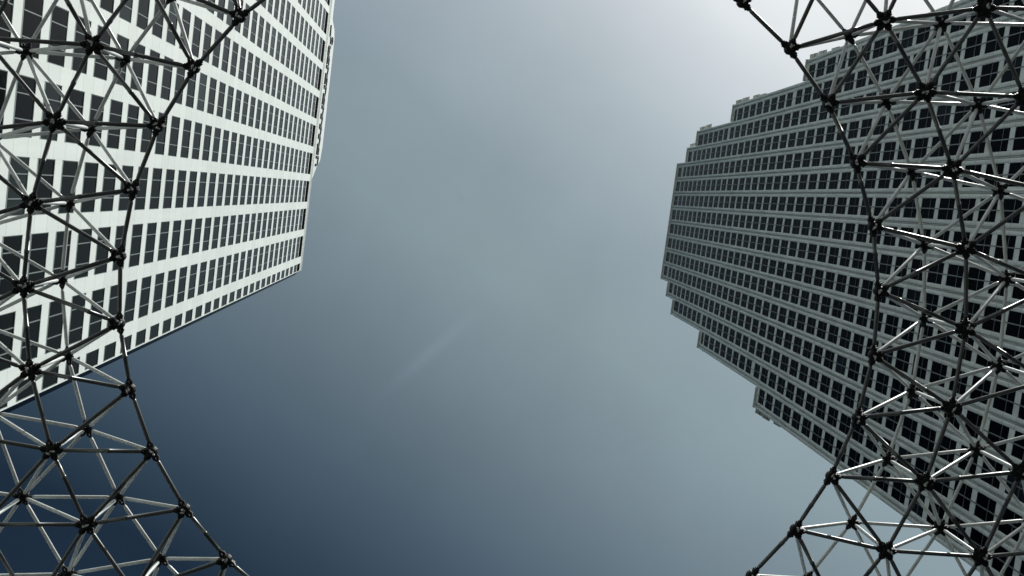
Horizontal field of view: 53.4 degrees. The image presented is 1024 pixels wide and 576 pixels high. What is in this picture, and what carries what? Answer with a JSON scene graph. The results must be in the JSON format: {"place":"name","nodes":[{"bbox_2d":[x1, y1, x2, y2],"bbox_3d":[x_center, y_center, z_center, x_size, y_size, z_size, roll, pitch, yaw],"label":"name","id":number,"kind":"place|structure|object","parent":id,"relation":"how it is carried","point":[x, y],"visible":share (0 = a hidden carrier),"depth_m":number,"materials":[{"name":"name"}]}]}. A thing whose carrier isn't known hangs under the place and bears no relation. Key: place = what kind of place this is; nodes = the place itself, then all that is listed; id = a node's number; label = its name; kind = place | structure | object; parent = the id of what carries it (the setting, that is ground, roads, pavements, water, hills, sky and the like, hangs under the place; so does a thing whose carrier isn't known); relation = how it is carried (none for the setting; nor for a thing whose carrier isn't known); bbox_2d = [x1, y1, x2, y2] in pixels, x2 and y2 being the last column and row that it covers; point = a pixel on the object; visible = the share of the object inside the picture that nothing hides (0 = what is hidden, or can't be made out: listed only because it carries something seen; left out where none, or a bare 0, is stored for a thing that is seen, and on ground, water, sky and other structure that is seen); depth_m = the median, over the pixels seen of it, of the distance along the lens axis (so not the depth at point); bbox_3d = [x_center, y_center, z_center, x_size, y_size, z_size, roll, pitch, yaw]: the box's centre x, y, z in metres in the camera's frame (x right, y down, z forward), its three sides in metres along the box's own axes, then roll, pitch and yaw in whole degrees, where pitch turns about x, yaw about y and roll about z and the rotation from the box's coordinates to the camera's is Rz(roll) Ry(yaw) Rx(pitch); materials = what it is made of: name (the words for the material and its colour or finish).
{"place":"outdoors","nodes":[
{"label":"outdoors","id":0,"kind":"place"},
{"bbox_2d":[0,0,334,415],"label":"office tower","id":1,"kind":"structure","parent":0,"point":[218,217],"depth_m":90.83,"materials":[{"name":"white concrete"}]},
{"bbox_2d":[0,69,7,133],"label":"window","id":2,"kind":"structure","parent":1,"relation":"in","point":[3,74],"depth_m":57.40,"materials":[{"name":"grey glass"}]},
{"bbox_2d":[0,0,13,49],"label":"window","id":3,"kind":"structure","parent":1,"relation":"in","point":[5,31],"depth_m":56.84,"materials":[{"name":"grey glass"}]},
{"bbox_2d":[0,311,15,371],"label":"window","id":4,"kind":"structure","parent":1,"relation":"in","point":[7,320],"depth_m":62.04,"materials":[{"name":"grey glass"}]},
{"bbox_2d":[0,235,21,295],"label":"window","id":5,"kind":"structure","parent":1,"relation":"in","point":[14,242],"depth_m":61.14,"materials":[{"name":"grey glass"}]},
{"bbox_2d":[5,156,28,215],"bbox_3d":[-29.567,-6.059,60.707,0.042,2.759,3.582,7,-85,-3],"label":"window","id":6,"kind":"structure","parent":1,"relation":"in","point":[12,199],"depth_m":60.70,"materials":[{"name":"grey glass"}]},
{"bbox_2d":[12,74,35,137],"bbox_3d":[-28.946,-10.775,60.301,0.046,2.759,3.582,7,-85,-3],"label":"window","id":7,"kind":"structure","parent":1,"relation":"in","point":[23,103],"depth_m":60.28,"materials":[{"name":"grey glass"}]},
{"bbox_2d":[20,304,41,361],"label":"window","id":8,"kind":"structure","parent":1,"relation":"in","point":[34,313],"depth_m":65.79,"materials":[{"name":"grey glass"}]},
{"bbox_2d":[20,0,43,58],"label":"window","id":9,"kind":"structure","parent":1,"relation":"in","point":[32,11],"depth_m":59.92,"materials":[{"name":"grey glass"}]},
{"bbox_2d":[27,232,47,287],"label":"window","id":10,"kind":"structure","parent":1,"relation":"in","point":[38,241],"depth_m":65.06,"materials":[{"name":"grey glass"}]},
{"bbox_2d":[34,158,54,214],"bbox_3d":[-29.757,-6.429,64.616,0.048,2.759,3.582,7,-85,-3],"label":"window","id":11,"kind":"structure","parent":1,"relation":"in","point":[43,192],"depth_m":64.98,"materials":[{"name":"grey glass"}]},
{"bbox_2d":[40,81,61,140],"bbox_3d":[-29.136,-11.134,64.211,0.047,2.759,3.582,7,-85,-3],"label":"window","id":12,"kind":"structure","parent":1,"relation":"in","point":[54,99],"depth_m":64.11,"materials":[{"name":"grey glass"}]},
{"bbox_2d":[45,301,62,353],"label":"window","id":13,"kind":"structure","parent":1,"relation":"in","point":[53,335],"depth_m":69.32,"materials":[{"name":"grey glass"}]},
{"bbox_2d":[47,5,68,66],"bbox_3d":[-28.517,-15.805,63.810,0.044,2.759,3.582,7,-85,-3],"label":"window","id":14,"kind":"structure","parent":1,"relation":"in","point":[59,16],"depth_m":63.86,"materials":[{"name":"grey glass"}]},
{"bbox_2d":[52,230,71,275],"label":"window","id":15,"kind":"structure","parent":1,"relation":"in","point":[59,238],"depth_m":68.61,"materials":[{"name":"grey glass"}]},
{"bbox_2d":[58,160,77,213],"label":"window","id":16,"kind":"structure","parent":1,"relation":"in","point":[69,168],"depth_m":68.35,"materials":[{"name":"grey glass"}]},
{"bbox_2d":[64,89,84,143],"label":"window","id":17,"kind":"structure","parent":1,"relation":"in","point":[76,97],"depth_m":68.17,"materials":[{"name":"grey glass"}]},
{"bbox_2d":[68,293,85,345],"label":"window","id":18,"kind":"structure","parent":1,"relation":"in","point":[76,316],"depth_m":73.29,"materials":[{"name":"grey glass"}]},
{"bbox_2d":[71,16,90,73],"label":"window","id":19,"kind":"structure","parent":1,"relation":"in","point":[78,34],"depth_m":67.43,"materials":[{"name":"grey glass"}]},
{"bbox_2d":[74,228,91,279],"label":"window","id":20,"kind":"structure","parent":1,"relation":"in","point":[83,244],"depth_m":72.88,"materials":[{"name":"grey glass"}]},
{"bbox_2d":[80,162,97,212],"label":"window","id":21,"kind":"structure","parent":1,"relation":"in","point":[90,169],"depth_m":72.49,"materials":[{"name":"grey glass"}]},
{"bbox_2d":[88,94,103,146],"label":"window","id":22,"kind":"structure","parent":1,"relation":"in","point":[96,100],"depth_m":71.94,"materials":[{"name":"grey glass"}]},
{"bbox_2d":[88,288,104,336],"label":"window","id":23,"kind":"structure","parent":1,"relation":"in","point":[97,295],"depth_m":77.22,"materials":[{"name":"grey glass"}]},
{"bbox_2d":[93,25,110,80],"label":"window","id":24,"kind":"structure","parent":1,"relation":"in","point":[100,69],"depth_m":71.82,"materials":[{"name":"grey glass"}]},
{"bbox_2d":[94,227,110,274],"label":"window","id":25,"kind":"structure","parent":1,"relation":"in","point":[101,253],"depth_m":76.84,"materials":[{"name":"grey glass"}]},
{"bbox_2d":[100,164,115,211],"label":"window","id":26,"kind":"structure","parent":1,"relation":"in","point":[106,205],"depth_m":76.40,"materials":[{"name":"grey glass"}]},
{"bbox_2d":[106,284,117,327],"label":"window","id":27,"kind":"structure","parent":1,"relation":"in","point":[113,297],"depth_m":80.81,"materials":[{"name":"grey glass"}]},
{"bbox_2d":[106,99,122,148],"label":"window","id":28,"kind":"structure","parent":1,"relation":"in","point":[115,113],"depth_m":76.02,"materials":[{"name":"grey glass"}]},
{"bbox_2d":[113,34,128,85],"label":"window","id":29,"kind":"structure","parent":1,"relation":"in","point":[123,42],"depth_m":75.70,"materials":[{"name":"grey glass"}]},
{"bbox_2d":[118,165,132,210],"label":"window","id":30,"kind":"structure","parent":1,"relation":"in","point":[124,199],"depth_m":80.28,"materials":[{"name":"grey glass"}]},
{"bbox_2d":[123,279,136,322],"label":"window","id":31,"kind":"structure","parent":1,"relation":"in","point":[131,286],"depth_m":85.09,"materials":[{"name":"grey glass"}]},
{"bbox_2d":[124,104,138,151],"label":"window","id":32,"kind":"structure","parent":1,"relation":"in","point":[133,111],"depth_m":79.92,"materials":[{"name":"grey glass"}]},
{"bbox_2d":[128,224,142,267],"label":"window","id":33,"kind":"structure","parent":1,"relation":"in","point":[136,236],"depth_m":84.65,"materials":[{"name":"grey glass"}]},
{"bbox_2d":[130,42,144,90],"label":"window","id":34,"kind":"structure","parent":1,"relation":"in","point":[137,67],"depth_m":79.63,"materials":[{"name":"grey glass"}]},
{"bbox_2d":[134,167,148,209],"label":"window","id":35,"kind":"structure","parent":1,"relation":"in","point":[140,197],"depth_m":84.57,"materials":[{"name":"grey glass"}]},
{"bbox_2d":[136,0,149,29],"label":"window","id":36,"kind":"structure","parent":1,"relation":"in","point":[143,5],"depth_m":79.22,"materials":[{"name":"grey glass"}]},
{"bbox_2d":[138,276,150,318],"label":"window","id":37,"kind":"structure","parent":1,"relation":"in","point":[146,281],"depth_m":88.96,"materials":[{"name":"grey glass"}]},
{"bbox_2d":[140,110,153,152],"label":"window","id":38,"kind":"structure","parent":1,"relation":"in","point":[146,136],"depth_m":83.61,"materials":[{"name":"grey glass"}]},
{"bbox_2d":[143,222,156,263],"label":"window","id":39,"kind":"structure","parent":1,"relation":"in","point":[151,227],"depth_m":88.56,"materials":[{"name":"grey glass"}]},
{"bbox_2d":[146,49,159,96],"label":"window","id":40,"kind":"structure","parent":1,"relation":"in","point":[152,76],"depth_m":83.49,"materials":[{"name":"grey glass"}]},
{"bbox_2d":[149,168,161,209],"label":"window","id":41,"kind":"structure","parent":1,"relation":"in","point":[157,172],"depth_m":88.19,"materials":[{"name":"grey glass"}]},
{"bbox_2d":[152,272,163,312],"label":"window","id":42,"kind":"structure","parent":1,"relation":"in","point":[159,278],"depth_m":92.89,"materials":[{"name":"grey glass"}]},
{"bbox_2d":[152,0,164,38],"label":"window","id":43,"kind":"structure","parent":1,"relation":"in","point":[157,27],"depth_m":83.21,"materials":[{"name":"grey glass"}]},
{"bbox_2d":[154,112,167,154],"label":"window","id":44,"kind":"structure","parent":1,"relation":"in","point":[160,139],"depth_m":87.98,"materials":[{"name":"grey glass"}]},
{"bbox_2d":[157,221,169,260],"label":"window","id":45,"kind":"structure","parent":1,"relation":"in","point":[164,229],"depth_m":92.49,"materials":[{"name":"grey glass"}]},
{"bbox_2d":[160,56,172,100],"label":"window","id":46,"kind":"structure","parent":1,"relation":"in","point":[167,71],"depth_m":87.39,"materials":[{"name":"grey glass"}]},
{"bbox_2d":[162,169,174,208],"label":"window","id":47,"kind":"structure","parent":1,"relation":"in","point":[169,180],"depth_m":92.10,"materials":[{"name":"grey glass"}]},
{"bbox_2d":[164,269,175,308],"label":"window","id":48,"kind":"structure","parent":1,"relation":"in","point":[171,274],"depth_m":96.81,"materials":[{"name":"grey glass"}]},
{"bbox_2d":[166,2,178,45],"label":"window","id":49,"kind":"structure","parent":1,"relation":"in","point":[170,38],"depth_m":86.84,"materials":[{"name":"grey glass"}]},
{"bbox_2d":[168,116,179,156],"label":"window","id":50,"kind":"structure","parent":1,"relation":"in","point":[175,121],"depth_m":91.70,"materials":[{"name":"grey glass"}]},
{"bbox_2d":[170,220,180,258],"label":"window","id":51,"kind":"structure","parent":1,"relation":"in","point":[176,224],"depth_m":96.41,"materials":[{"name":"grey glass"}]},
{"bbox_2d":[175,170,185,207],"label":"window","id":52,"kind":"structure","parent":1,"relation":"in","point":[182,173],"depth_m":96.01,"materials":[{"name":"grey glass"}]},
{"bbox_2d":[176,266,186,303],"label":"window","id":53,"kind":"structure","parent":1,"relation":"in","point":[183,271],"depth_m":100.71,"materials":[{"name":"grey glass"}]},
{"bbox_2d":[180,119,191,157],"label":"window","id":54,"kind":"structure","parent":1,"relation":"in","point":[187,123],"depth_m":95.59,"materials":[{"name":"grey glass"}]},
{"bbox_2d":[181,219,191,255],"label":"window","id":55,"kind":"structure","parent":1,"relation":"in","point":[188,223],"depth_m":100.32,"materials":[{"name":"grey glass"}]},
{"bbox_2d":[186,171,196,207],"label":"window","id":56,"kind":"structure","parent":1,"relation":"in","point":[193,174],"depth_m":99.93,"materials":[{"name":"grey glass"}]},
{"bbox_2d":[191,16,201,57],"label":"window","id":57,"kind":"structure","parent":1,"relation":"in","point":[197,21],"depth_m":94.80,"materials":[{"name":"grey glass"}]},
{"bbox_2d":[191,122,201,159],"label":"window","id":58,"kind":"structure","parent":1,"relation":"in","point":[198,126],"depth_m":99.54,"materials":[{"name":"grey glass"}]},
{"bbox_2d":[196,72,206,111],"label":"window","id":59,"kind":"structure","parent":1,"relation":"in","point":[203,78],"depth_m":99.10,"materials":[{"name":"grey glass"}]},
{"bbox_2d":[202,125,211,160],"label":"window","id":60,"kind":"structure","parent":1,"relation":"in","point":[207,135],"depth_m":103.45,"materials":[{"name":"grey glass"}]},
{"bbox_2d":[207,77,216,114],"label":"window","id":61,"kind":"structure","parent":1,"relation":"in","point":[212,87],"depth_m":103.02,"materials":[{"name":"grey glass"}]},
{"bbox_2d":[315,25,333,165],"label":"facade","id":62,"kind":"object","parent":1,"relation":"attached to","point":[325,87],"visible":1,"depth_m":178.39,"materials":[{"name":"grey concrete"}]},
{"bbox_2d":[0,0,979,575],"label":"sky","id":63,"kind":"structure","parent":0,"point":[476,361],"materials":[{"name":"grey"}]},
{"bbox_2d":[660,0,1023,575],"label":"stepped tower","id":64,"kind":"structure","parent":0,"point":[768,273],"depth_m":116.43,"materials":[{"name":"concrete"}]},
{"bbox_2d":[883,314,898,336],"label":"window","id":65,"kind":"structure","parent":64,"relation":"in","point":[891,326],"depth_m":106.31,"materials":[{"name":"black glass"}]},
{"bbox_2d":[890,476,906,504],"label":"window","id":66,"kind":"structure","parent":64,"relation":"in","point":[899,489],"depth_m":99.86,"materials":[{"name":"black glass"}]},
{"bbox_2d":[893,350,910,372],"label":"window","id":67,"kind":"structure","parent":64,"relation":"in","point":[903,357],"depth_m":102.71,"materials":[{"name":"black glass"}]},
{"bbox_2d":[901,416,917,441],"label":"window","id":68,"kind":"structure","parent":64,"relation":"in","point":[909,429],"depth_m":99.37,"materials":[{"name":"black glass"}]},
{"bbox_2d":[911,138,928,158],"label":"window","id":69,"kind":"structure","parent":64,"relation":"in","point":[920,149],"depth_m":104.76,"materials":[{"name":"black glass"}]},
{"bbox_2d":[917,425,935,451],"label":"window","id":70,"kind":"structure","parent":64,"relation":"in","point":[927,436],"depth_m":95.52,"materials":[{"name":"black glass"}]},
{"bbox_2d":[920,198,935,218],"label":"window","id":71,"kind":"structure","parent":64,"relation":"in","point":[928,204],"depth_m":101.37,"materials":[{"name":"black glass"}]},
{"bbox_2d":[926,261,944,283],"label":"window","id":72,"kind":"structure","parent":64,"relation":"in","point":[935,274],"depth_m":97.92,"materials":[{"name":"black glass"}]},
{"bbox_2d":[928,361,947,387],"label":"window","id":73,"kind":"structure","parent":64,"relation":"in","point":[938,371],"depth_m":95.10,"materials":[{"name":"black glass"}]},
{"bbox_2d":[933,467,950,497],"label":"window","id":74,"kind":"structure","parent":64,"relation":"in","point":[942,488],"depth_m":91.68,"materials":[{"name":"black glass"}]},
{"bbox_2d":[935,329,952,354],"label":"window","id":75,"kind":"structure","parent":64,"relation":"in","point":[943,344],"depth_m":94.67,"materials":[{"name":"black glass"}]},
{"bbox_2d":[936,105,951,125],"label":"window","id":76,"kind":"structure","parent":64,"relation":"in","point":[944,111],"depth_m":100.50,"materials":[{"name":"black glass"}]},
{"bbox_2d":[936,198,954,219],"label":"window","id":77,"kind":"structure","parent":64,"relation":"in","point":[946,208],"depth_m":97.52,"materials":[{"name":"black glass"}]},
{"bbox_2d":[937,436,956,462],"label":"window","id":78,"kind":"structure","parent":64,"relation":"in","point":[947,444],"depth_m":91.52,"materials":[{"name":"black glass"}]},
{"bbox_2d":[938,72,956,90],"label":"window","id":79,"kind":"structure","parent":64,"relation":"in","point":[949,81],"depth_m":100.29,"materials":[{"name":"black glass"}]},
{"bbox_2d":[938,297,957,320],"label":"window","id":80,"kind":"structure","parent":64,"relation":"in","point":[950,313],"depth_m":94.43,"materials":[{"name":"black glass"}]},
{"bbox_2d":[944,264,963,287],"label":"window","id":81,"kind":"structure","parent":64,"relation":"in","point":[955,272],"depth_m":94.23,"materials":[{"name":"black glass"}]},
{"bbox_2d":[950,480,972,510],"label":"window","id":82,"kind":"structure","parent":64,"relation":"in","point":[963,499],"depth_m":87.76,"materials":[{"name":"black glass"}]},
{"bbox_2d":[956,445,977,474],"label":"window","id":83,"kind":"structure","parent":64,"relation":"in","point":[972,470],"depth_m":88.01,"materials":[{"name":"black glass"}]},
{"bbox_2d":[957,67,977,91],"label":"window","id":84,"kind":"structure","parent":64,"relation":"in","point":[971,73],"depth_m":96.43,"materials":[{"name":"black glass"}]},
{"bbox_2d":[962,34,982,58],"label":"window","id":85,"kind":"structure","parent":64,"relation":"in","point":[973,47],"depth_m":96.25,"materials":[{"name":"black glass"}]},
{"bbox_2d":[962,410,984,440],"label":"window","id":86,"kind":"structure","parent":64,"relation":"in","point":[976,419],"depth_m":87.68,"materials":[{"name":"black glass"}]},
{"bbox_2d":[968,267,985,290],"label":"window","id":87,"kind":"structure","parent":64,"relation":"in","point":[976,277],"depth_m":90.39,"materials":[{"name":"black glass"}]},
{"bbox_2d":[966,130,987,153],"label":"window","id":88,"kind":"structure","parent":64,"relation":"in","point":[975,136],"depth_m":93.26,"materials":[{"name":"black glass"}]},
{"bbox_2d":[968,376,990,404],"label":"window","id":89,"kind":"structure","parent":64,"relation":"in","point":[983,389],"depth_m":87.20,"materials":[{"name":"black glass"}]},
{"bbox_2d":[974,233,991,255],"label":"window","id":90,"kind":"structure","parent":64,"relation":"in","point":[983,246],"depth_m":89.64,"materials":[{"name":"black glass"}]},
{"bbox_2d":[972,492,996,525],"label":"window","id":91,"kind":"structure","parent":64,"relation":"in","point":[985,507],"depth_m":84.25,"materials":[{"name":"black glass"}]},
{"bbox_2d":[977,199,997,221],"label":"window","id":92,"kind":"structure","parent":64,"relation":"in","point":[991,216],"depth_m":89.71,"materials":[{"name":"black glass"}]},
{"bbox_2d":[977,62,998,86],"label":"window","id":93,"kind":"structure","parent":64,"relation":"in","point":[989,72],"depth_m":92.73,"materials":[{"name":"black glass"}]},
{"bbox_2d":[978,456,1002,488],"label":"window","id":94,"kind":"structure","parent":64,"relation":"in","point":[993,481],"depth_m":83.86,"materials":[{"name":"black glass"}]},
{"bbox_2d":[980,306,1001,332],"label":"window","id":95,"kind":"structure","parent":64,"relation":"in","point":[994,324],"depth_m":86.80,"materials":[{"name":"black glass"}]},
{"bbox_2d":[983,27,1004,53],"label":"window","id":96,"kind":"structure","parent":64,"relation":"in","point":[992,45],"depth_m":92.69,"materials":[{"name":"black glass"}]},
{"bbox_2d":[984,420,1009,451],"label":"window","id":97,"kind":"structure","parent":64,"relation":"in","point":[997,432],"depth_m":83.67,"materials":[{"name":"black glass"}]},
{"bbox_2d":[989,128,1010,151],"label":"window","id":98,"kind":"structure","parent":64,"relation":"in","point":[1000,138],"depth_m":89.25,"materials":[{"name":"black glass"}]},
{"bbox_2d":[991,546,1015,575],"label":"window","id":99,"kind":"structure","parent":64,"relation":"in","point":[998,563],"depth_m":80.81,"materials":[{"name":"black glass"}]},
{"bbox_2d":[993,384,1015,414],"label":"window","id":100,"kind":"structure","parent":64,"relation":"in","point":[1005,403],"depth_m":83.37,"materials":[{"name":"black glass"}]},
{"bbox_2d":[992,235,1016,259],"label":"window","id":101,"kind":"structure","parent":64,"relation":"in","point":[1010,240],"depth_m":86.06,"materials":[{"name":"black glass"}]},
{"bbox_2d":[996,508,1022,541],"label":"window","id":102,"kind":"structure","parent":64,"relation":"in","point":[1006,529],"depth_m":80.37,"materials":[{"name":"black glass"}]},
{"bbox_2d":[998,199,1022,222],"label":"window","id":103,"kind":"structure","parent":64,"relation":"in","point":[1010,206],"depth_m":85.92,"materials":[{"name":"black glass"}]},
{"bbox_2d":[999,56,1022,82],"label":"window","id":104,"kind":"structure","parent":64,"relation":"in","point":[1007,76],"depth_m":88.57,"materials":[{"name":"black glass"}]},
{"bbox_2d":[1003,468,1023,502],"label":"window","id":105,"kind":"structure","parent":64,"relation":"in","point":[1019,493],"depth_m":80.08,"materials":[{"name":"black glass"}]},
{"bbox_2d":[1004,162,1023,186],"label":"window","id":106,"kind":"structure","parent":64,"relation":"in","point":[1014,168],"depth_m":86.04,"materials":[{"name":"black glass"}]},
{"bbox_2d":[1005,311,1023,338],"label":"window","id":107,"kind":"structure","parent":64,"relation":"in","point":[1015,324],"depth_m":83.15,"materials":[{"name":"black glass"}]},
{"bbox_2d":[1005,22,1023,47],"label":"window","id":108,"kind":"structure","parent":64,"relation":"in","point":[1016,34],"depth_m":88.88,"materials":[{"name":"black glass"}]},
{"bbox_2d":[1010,431,1023,459],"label":"window","id":109,"kind":"structure","parent":64,"relation":"in","point":[1018,446],"depth_m":80.58,"materials":[{"name":"black glass"}]},
{"label":"ground","id":110,"kind":"structure","parent":0,"visible":0},
{"bbox_2d":[0,0,1023,575],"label":"space frame canopy","id":111,"kind":"object","parent":110,"relation":"on","point":[30,370],"visible":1,"depth_m":16.60,"materials":[{"name":"grey metal"}]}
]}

